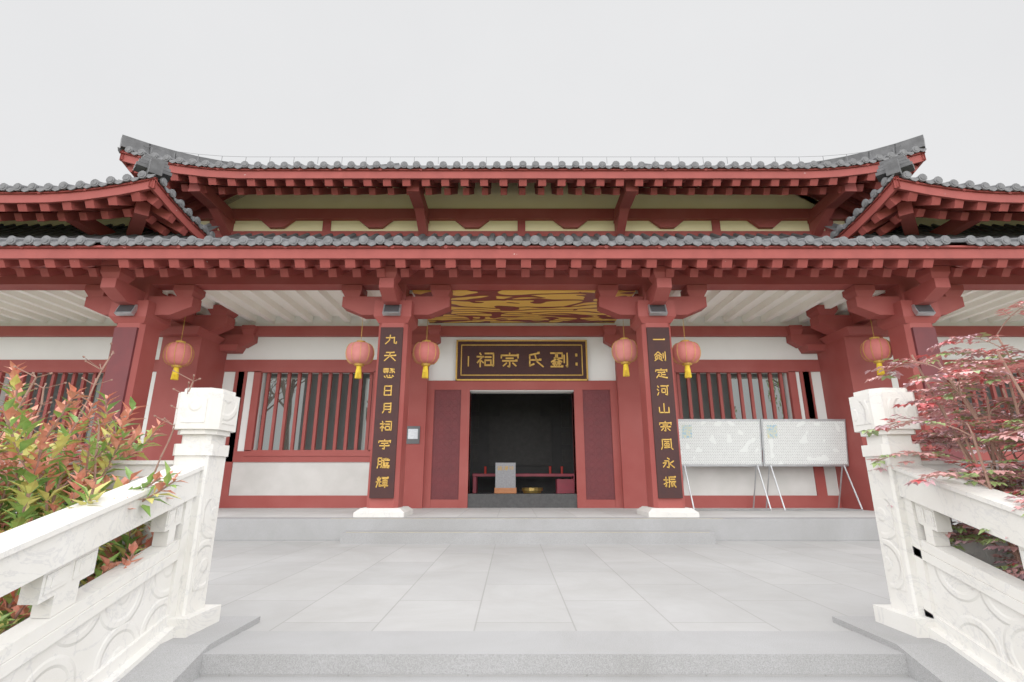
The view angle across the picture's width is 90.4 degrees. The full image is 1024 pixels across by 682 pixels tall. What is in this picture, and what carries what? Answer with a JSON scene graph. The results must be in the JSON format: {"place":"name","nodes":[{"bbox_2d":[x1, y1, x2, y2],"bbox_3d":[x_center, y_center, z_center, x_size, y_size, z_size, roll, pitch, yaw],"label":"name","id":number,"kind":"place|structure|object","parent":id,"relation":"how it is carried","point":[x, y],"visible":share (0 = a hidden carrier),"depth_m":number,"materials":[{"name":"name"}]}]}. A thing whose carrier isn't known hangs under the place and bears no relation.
{"place":"outdoors","nodes":[
{"label":"outdoors","id":0,"kind":"place"},
{"bbox_2d":[0,0,1023,185],"label":"sky","id":1,"kind":"structure","parent":0,"point":[646,81],"materials":[{"name":"white"}]},
{"bbox_2d":[120,135,925,164],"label":"roof ridges","id":2,"kind":"object","parent":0,"point":[137,144],"visible":0.15,"depth_m":10.80,"materials":[{"name":"tile"}]},
{"bbox_2d":[119,151,925,194],"bbox_3d":[0.220,-4.124,12.845,16.507,3.153,4.600,0,-15,0],"label":"roof timber","id":3,"kind":"object","parent":2,"relation":"attached to","point":[786,181],"visible":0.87,"depth_m":10.34,"materials":[{"name":"red paint"}]},
{"bbox_2d":[120,150,245,211],"bbox_3d":[-5.730,-3.529,15.067,4.600,3.153,9.206,0,-15,0],"label":"roof timber","id":4,"kind":"object","parent":3,"relation":"attached to","point":[191,201],"visible":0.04,"depth_m":11.61,"materials":[{"name":"red paint"}]},
{"bbox_2d":[124,146,926,168],"bbox_3d":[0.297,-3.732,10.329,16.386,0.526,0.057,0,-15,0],"label":"roof tiles","id":5,"kind":"object","parent":3,"relation":"attached to","point":[535,164],"visible":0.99,"depth_m":10.28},
{"bbox_2d":[796,151,925,222],"bbox_3d":[6.170,-3.529,15.067,4.600,3.153,9.207,0,-15,0],"label":"roof timber","id":6,"kind":"object","parent":3,"relation":"attached to","point":[852,203],"visible":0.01,"depth_m":11.61,"materials":[{"name":"red paint"}]},
{"bbox_2d":[144,145,900,163],"bbox_3d":[0.220,-3.926,10.597,16.508,0.517,0.008,0,-15,0],"label":"lightning wire","id":7,"kind":"object","parent":2,"relation":"attached to","point":[510,157],"visible":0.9,"depth_m":10.57,"materials":[{"name":"grey metal"}]},
{"bbox_2d":[473,474,574,492],"bbox_3d":[0.320,3.639,12.577,2.600,0.680,1.200,0,-15,0],"label":"altar table","id":8,"kind":"object","parent":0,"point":[565,485],"visible":0.57,"depth_m":12.60,"materials":[{"name":"wood"}]},
{"bbox_2d":[484,467,562,473],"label":"altar candles","id":9,"kind":"object","parent":8,"relation":"on","point":[549,470],"visible":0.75,"depth_m":12.91},
{"bbox_2d":[522,488,542,492],"bbox_3d":[0.470,3.589,11.762,0.477,0.366,0.477,0,-15,0],"label":"incense burner","id":10,"kind":"object","parent":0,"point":[531,490],"visible":0.42,"depth_m":11.61,"materials":[{"name":"brown metal"}]},
{"label":"ground","id":11,"kind":"structure","parent":0,"visible":0},
{"bbox_2d":[0,343,210,633],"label":"photinia","id":12,"kind":"object","parent":11,"relation":"on","point":[38,490],"visible":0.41,"depth_m":2.75,"materials":[{"name":"green plant"}]},
{"bbox_2d":[15,508,874,516],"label":"platform floor","id":13,"kind":"structure","parent":11,"relation":"on","point":[443,512],"depth_m":8.92,"materials":[{"name":"stone"}]},
{"bbox_2d":[0,259,1023,510],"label":"red trim","id":14,"kind":"structure","parent":13,"relation":"on","point":[828,337],"depth_m":10.27,"materials":[{"name":"paint"}]},
{"bbox_2d":[0,230,218,276],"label":"roof timber","id":15,"kind":"object","parent":14,"relation":"on","point":[26,258],"visible":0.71,"depth_m":7.98,"materials":[{"name":"red paint"}]},
{"bbox_2d":[0,223,218,243],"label":"roof tiles","id":16,"kind":"object","parent":15,"relation":"on","point":[37,232],"visible":0.36,"depth_m":10.42,"materials":[{"name":"grey tile"}]},
{"bbox_2d":[0,236,95,246],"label":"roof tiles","id":17,"kind":"object","parent":16,"relation":"attached to","point":[46,240],"visible":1,"depth_m":7.92,"materials":[{"name":"grey tile"}]},
{"bbox_2d":[406,426,419,443],"bbox_3d":[-2.040,1.936,10.472,0.280,0.360,0.023,0,-15,0],"label":"wall sign","id":18,"kind":"object","parent":14,"relation":"attached to","point":[412,441],"visible":0.64,"depth_m":10.44,"materials":[{"name":"grey metal"}]},
{"bbox_2d":[408,429,417,438],"bbox_3d":[-2.040,1.914,10.464,0.200,0.200,0.004,0,-15,0],"label":"wall sign","id":19,"kind":"object","parent":18,"relation":"attached to","point":[412,433],"visible":1,"depth_m":10.46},
{"bbox_2d":[0,290,1023,321],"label":"porch ceiling","id":20,"kind":"structure","parent":14,"relation":"attached to","point":[305,305],"depth_m":10.29,"materials":[{"name":"white paint"}]},
{"bbox_2d":[163,320,193,379],"bbox_3d":[-6.130,-0.144,9.449,0.481,1.751,0.465,0,-15,0],"label":"lantern","id":21,"kind":"object","parent":20,"relation":"hanging from","point":[177,354],"visible":0.97,"depth_m":9.21,"materials":[{"name":"fabric"}]},
{"bbox_2d":[345,320,373,378],"bbox_3d":[-2.750,-0.181,9.304,0.520,1.755,0.505,0,-15,0],"label":"lantern","id":22,"kind":"object","parent":20,"relation":"hanging from","point":[359,354],"visible":1,"depth_m":9.03,"materials":[{"name":"fabric"}]},
{"bbox_2d":[672,323,700,377],"bbox_3d":[3.150,-0.187,9.305,0.525,1.743,0.510,0,-15,0],"label":"lantern","id":23,"kind":"object","parent":20,"relation":"hanging from","point":[686,354],"visible":0.92,"depth_m":9.04,"materials":[{"name":"fabric"}]},
{"bbox_2d":[860,319,892,374],"bbox_3d":[6.720,-0.186,9.461,0.500,1.663,0.485,0,-15,0],"label":"lantern","id":24,"kind":"object","parent":20,"relation":"hanging from","point":[876,350],"visible":0.94,"depth_m":9.22,"materials":[{"name":"fabric"}]},
{"bbox_2d":[457,341,586,378],"bbox_3d":[0.210,0.423,11.005,2.840,0.900,0.099,0,-15,0],"label":"plaque","id":25,"kind":"object","parent":14,"relation":"attached to","point":[472,350],"visible":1,"depth_m":10.96,"materials":[{"name":"brown wood"}]},
{"bbox_2d":[413,290,634,322],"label":"decorative ceiling panel","id":26,"kind":"structure","parent":14,"relation":"on","point":[523,306],"depth_m":10.20,"materials":[{"name":"gold metal"}]},
{"bbox_2d":[412,319,439,377],"bbox_3d":[-1.580,-0.159,9.453,0.505,1.721,0.490,0,-15,0],"label":"lantern","id":27,"kind":"object","parent":26,"relation":"hanging from","point":[426,354],"visible":0.99,"depth_m":9.19,"materials":[{"name":"fabric"}]},
{"bbox_2d":[612,325,637,376],"bbox_3d":[2.080,-0.175,9.457,0.490,1.687,0.475,0,-15,0],"label":"lantern","id":28,"kind":"object","parent":26,"relation":"hanging from","point":[624,353],"visible":0.98,"depth_m":9.20,"materials":[{"name":"fabric"}]},
{"bbox_2d":[114,304,935,315],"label":"floodlights","id":29,"kind":"object","parent":14,"relation":"attached to","point":[914,310],"visible":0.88,"depth_m":8.66,"materials":[{"name":"grey metal"}]},
{"bbox_2d":[116,305,933,311],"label":"floodlight faces","id":30,"kind":"object","parent":29,"relation":"attached to","point":[395,308],"visible":1,"depth_m":8.67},
{"bbox_2d":[97,245,954,276],"bbox_3d":[0.220,-1.766,9.832,13.400,2.163,3.500,0,-15,0],"label":"roof timber","id":31,"kind":"object","parent":14,"relation":"on","point":[828,257],"visible":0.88,"depth_m":7.97,"materials":[{"name":"red paint"}]},
{"bbox_2d":[169,175,878,237],"bbox_3d":[0.220,-2.927,11.215,16.000,1.060,1.470,0,-15,0],"label":"timber","id":32,"kind":"object","parent":31,"relation":"on","point":[819,216],"visible":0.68,"depth_m":11.84,"materials":[{"name":"red paint"}]},
{"bbox_2d":[111,233,939,244],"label":"roof tiles","id":33,"kind":"object","parent":31,"relation":"on","point":[493,236],"visible":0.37,"depth_m":11.29,"materials":[{"name":"grey tile"}]},
{"bbox_2d":[100,235,950,246],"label":"roof tile ends","id":34,"kind":"object","parent":33,"relation":"attached to","point":[535,240],"visible":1,"depth_m":7.92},
{"bbox_2d":[825,230,1023,276],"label":"roof timber","id":35,"kind":"object","parent":14,"relation":"on","point":[998,259],"visible":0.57,"depth_m":7.99,"materials":[{"name":"red paint"}]},
{"bbox_2d":[825,223,1023,243],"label":"roof","id":36,"kind":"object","parent":35,"relation":"on","point":[980,232],"visible":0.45,"depth_m":10.39,"materials":[{"name":"grey tile"}]},
{"bbox_2d":[965,235,1023,245],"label":"roof tiles","id":37,"kind":"object","parent":35,"relation":"attached to","point":[988,240],"visible":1,"depth_m":7.93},
{"bbox_2d":[0,316,1023,493],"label":"hall walls","id":38,"kind":"structure","parent":13,"relation":"on","point":[601,363],"depth_m":11.13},
{"bbox_2d":[0,217,130,226],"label":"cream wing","id":39,"kind":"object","parent":38,"relation":"on","point":[118,221],"depth_m":11.25,"materials":[{"name":"beige paint"}]},
{"bbox_2d":[0,177,157,220],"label":"roof eave","id":40,"kind":"object","parent":39,"relation":"on","point":[124,197],"visible":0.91,"depth_m":9.06,"materials":[{"name":"red paint"}]},
{"bbox_2d":[0,177,147,191],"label":"wing roof tiles","id":41,"kind":"object","parent":40,"relation":"attached to","point":[24,186],"visible":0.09,"depth_m":9.16,"materials":[{"name":"grey tile"}]},
{"bbox_2d":[0,171,155,191],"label":"roof tiles","id":42,"kind":"object","parent":40,"relation":"attached to","point":[80,184],"visible":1,"depth_m":8.98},
{"bbox_2d":[0,198,176,235],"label":"wing timber","id":43,"kind":"object","parent":39,"relation":"on","point":[137,222],"visible":0.17,"depth_m":9.79,"materials":[{"name":"red wood"}]},
{"bbox_2d":[118,154,171,181],"bbox_3d":[-8.480,-3.654,11.435,6.008,2.500,0.550,-15,-21,43],"label":"roof ridge end","id":44,"kind":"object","parent":39,"relation":"on","point":[149,164],"depth_m":9.19,"materials":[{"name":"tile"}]},
{"bbox_2d":[130,177,206,238],"bbox_3d":[-8.480,-2.546,13.622,4.200,2.834,9.003,0,-15,0],"label":"roof eave","id":45,"kind":"object","parent":39,"relation":"on","point":[166,208],"visible":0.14,"depth_m":9.74,"materials":[{"name":"red paint"}]},
{"bbox_2d":[154,175,219,237],"bbox_3d":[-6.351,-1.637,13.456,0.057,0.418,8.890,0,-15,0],"label":"roof tiles","id":46,"kind":"object","parent":45,"relation":"attached to","point":[181,204],"visible":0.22,"depth_m":9.86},
{"bbox_2d":[495,463,514,487],"bbox_3d":[-0.150,3.149,11.906,0.460,0.560,0.410,0,-15,0],"label":"stone donation box","id":47,"kind":"object","parent":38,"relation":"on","point":[504,478],"visible":1,"depth_m":11.70,"materials":[{"name":"white stone"}]},
{"bbox_2d":[494,488,515,492],"bbox_3d":[-0.150,3.593,11.787,0.500,0.360,0.450,0,-15,0],"label":"pedestal base","id":48,"kind":"object","parent":47,"relation":"attached to","point":[504,490],"visible":0.21,"depth_m":11.60,"materials":[{"name":"orange wood"}]},
{"bbox_2d":[5,374,1021,449],"bbox_3d":[0.220,1.536,10.987,32.400,1.680,0.001,0,-15,0],"label":"window film","id":49,"kind":"object","parent":38,"relation":"attached to","point":[364,407],"depth_m":11.04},
{"bbox_2d":[470,393,570,465],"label":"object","id":50,"kind":"structure","parent":38,"relation":"attached to","point":[520,430],"depth_m":13.72,"materials":[{"name":"stone"}]},
{"bbox_2d":[469,393,573,492],"bbox_3d":[0.220,1.823,15.496,60.000,5.700,8.700,0,-15,0],"label":"dark hall interior","id":51,"kind":"object","parent":38,"relation":"attached to","point":[489,404],"visible":0.02,"depth_m":13.70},
{"bbox_2d":[200,183,844,230],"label":"cream wall","id":52,"kind":"structure","parent":38,"relation":"on","point":[512,198],"depth_m":12.06,"materials":[{"name":"beige paint"}]},
{"bbox_2d":[430,390,614,499],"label":"door panels","id":53,"kind":"object","parent":38,"relation":"attached to","point":[599,465],"visible":0.82,"depth_m":10.56,"materials":[{"name":"red wood"}]},
{"bbox_2d":[229,462,838,494],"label":"wall","id":54,"kind":"structure","parent":38,"relation":"attached to","point":[299,478],"depth_m":10.41,"materials":[{"name":"white paint"}]},
{"bbox_2d":[915,217,1023,226],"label":"wall panel","id":55,"kind":"object","parent":38,"relation":"on","point":[927,221],"depth_m":11.25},
{"bbox_2d":[834,176,901,238],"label":"roof eaves","id":56,"kind":"object","parent":55,"relation":"on","point":[879,208],"visible":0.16,"depth_m":9.73,"materials":[{"name":"red paint"}]},
{"bbox_2d":[830,174,894,238],"bbox_3d":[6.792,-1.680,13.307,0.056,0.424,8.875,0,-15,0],"label":"roof tiles","id":57,"kind":"object","parent":56,"relation":"attached to","point":[865,203],"visible":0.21,"depth_m":9.82,"materials":[{"name":"grey tile"}]},
{"bbox_2d":[875,154,914,181],"bbox_3d":[8.920,-3.654,11.435,0.550,2.500,6.008,-15,-21,43],"label":"roof ridge ornament","id":58,"kind":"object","parent":55,"relation":"on","point":[897,165],"depth_m":9.19,"materials":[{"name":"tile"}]},
{"bbox_2d":[867,198,1023,234],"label":"wing timber","id":59,"kind":"object","parent":55,"relation":"on","point":[905,211],"visible":0.15,"depth_m":9.80,"materials":[{"name":"red wood"}]},
{"bbox_2d":[891,177,1023,220],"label":"roof eaves","id":60,"kind":"object","parent":55,"relation":"on","point":[922,197],"visible":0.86,"depth_m":9.07,"materials":[{"name":"red paint"}]},
{"bbox_2d":[894,171,1023,191],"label":"wing roof tiles","id":61,"kind":"object","parent":60,"relation":"on","point":[900,176],"visible":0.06,"depth_m":9.14,"materials":[{"name":"grey tile"}]},
{"bbox_2d":[467,493,576,507],"bbox_3d":[0.210,3.291,10.486,2.220,0.269,0.420,0,-15,0],"label":"door threshold","id":62,"kind":"object","parent":13,"relation":"on","point":[521,500],"depth_m":10.29,"materials":[{"name":"grey stone"}]},
{"bbox_2d":[353,506,698,516],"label":"column bases","id":63,"kind":"object","parent":13,"relation":"on","point":[405,511],"depth_m":7.86,"materials":[{"name":"white stone"}]},
{"bbox_2d":[117,323,937,507],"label":"porch columns","id":64,"kind":"structure","parent":63,"relation":"on","point":[146,346],"depth_m":8.61,"materials":[{"name":"red paint"}]},
{"bbox_2d":[369,327,682,497],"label":"couplet boards","id":65,"kind":"object","parent":64,"relation":"attached to","point":[654,347],"visible":1,"depth_m":8.32,"materials":[{"name":"brown wood"}]},
{"bbox_2d":[376,335,675,487],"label":"gold characters","id":66,"kind":"object","parent":65,"relation":"attached to","point":[556,363],"visible":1,"depth_m":10.84,"materials":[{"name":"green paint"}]},
{"bbox_2d":[89,327,964,459],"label":"column boards","id":67,"kind":"object","parent":64,"relation":"attached to","point":[119,363],"depth_m":8.52,"materials":[{"name":"brown wood"}]},
{"bbox_2d":[678,419,862,510],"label":"info board frames","id":68,"kind":"structure","parent":13,"relation":"on","point":[761,464],"depth_m":10.02,"materials":[{"name":"silver metal"}]},
{"bbox_2d":[678,421,847,463],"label":"info boards","id":69,"kind":"object","parent":68,"relation":"attached to","point":[738,442],"visible":0.82,"depth_m":10.05,"materials":[{"name":"white plastic"}]},
{"bbox_2d":[682,425,777,437],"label":"info board pictures","id":70,"kind":"object","parent":69,"relation":"attached to","point":[687,431],"visible":1,"depth_m":10.08,"materials":[{"name":"white paper"}]},
{"bbox_2d":[200,541,907,675],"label":"terrace paving","id":71,"kind":"structure","parent":11,"relation":"on","point":[717,586],"depth_m":4.33,"materials":[{"name":"stone"}]},
{"bbox_2d":[0,460,173,547],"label":"wall","id":72,"kind":"structure","parent":71,"relation":"on","point":[147,467],"depth_m":3.15,"materials":[{"name":"white stone"}]},
{"bbox_2d":[78,548,129,587],"bbox_3d":[-8.845,0.973,3.187,13.369,1.190,0.298,0,-15,0],"label":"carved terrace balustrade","id":73,"kind":"object","parent":72,"relation":"on","point":[120,554],"depth_m":3.03,"materials":[{"name":"white stone"}]},
{"bbox_2d":[921,460,1023,547],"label":"wall","id":74,"kind":"structure","parent":71,"relation":"on","point":[939,465],"depth_m":3.15,"materials":[{"name":"white stone"}]},
{"bbox_2d":[958,548,1023,580],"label":"ground","id":75,"kind":"structure","parent":74,"relation":"attached to","point":[985,555],"depth_m":3.06,"materials":[{"name":"white stone"}]},
{"bbox_2d":[118,517,997,681],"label":"steps","id":76,"kind":"structure","parent":11,"relation":"on","point":[230,645],"depth_m":2.78,"materials":[{"name":"grey stone"}]},
{"bbox_2d":[0,465,203,681],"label":"stair balustrade","id":77,"kind":"object","parent":76,"relation":"on","point":[47,563],"visible":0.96,"depth_m":2.33,"materials":[{"name":"white stone"}]},
{"bbox_2d":[0,562,173,681],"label":"carved railing panel","id":78,"kind":"object","parent":77,"relation":"attached to","point":[84,651],"visible":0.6,"depth_m":2.41,"materials":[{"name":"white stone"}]},
{"bbox_2d":[167,388,934,637],"bbox_3d":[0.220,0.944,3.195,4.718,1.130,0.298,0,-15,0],"label":"carved newel posts","id":79,"kind":"object","parent":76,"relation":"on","point":[193,409],"visible":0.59,"depth_m":3.15,"materials":[{"name":"white stone"}]},
{"bbox_2d":[891,465,1023,681],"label":"stair balustrade","id":80,"kind":"object","parent":76,"relation":"on","point":[931,509],"visible":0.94,"depth_m":2.68,"materials":[{"name":"white stone"}]},
{"bbox_2d":[926,562,1023,672],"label":"carved railing panel","id":81,"kind":"object","parent":80,"relation":"attached to","point":[996,627],"visible":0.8,"depth_m":2.60,"materials":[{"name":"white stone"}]},
{"bbox_2d":[862,301,1023,579],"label":"nandina","id":82,"kind":"object","parent":11,"relation":"on","point":[988,436],"visible":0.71,"depth_m":2.97,"materials":[{"name":"red plant"}]}
]}

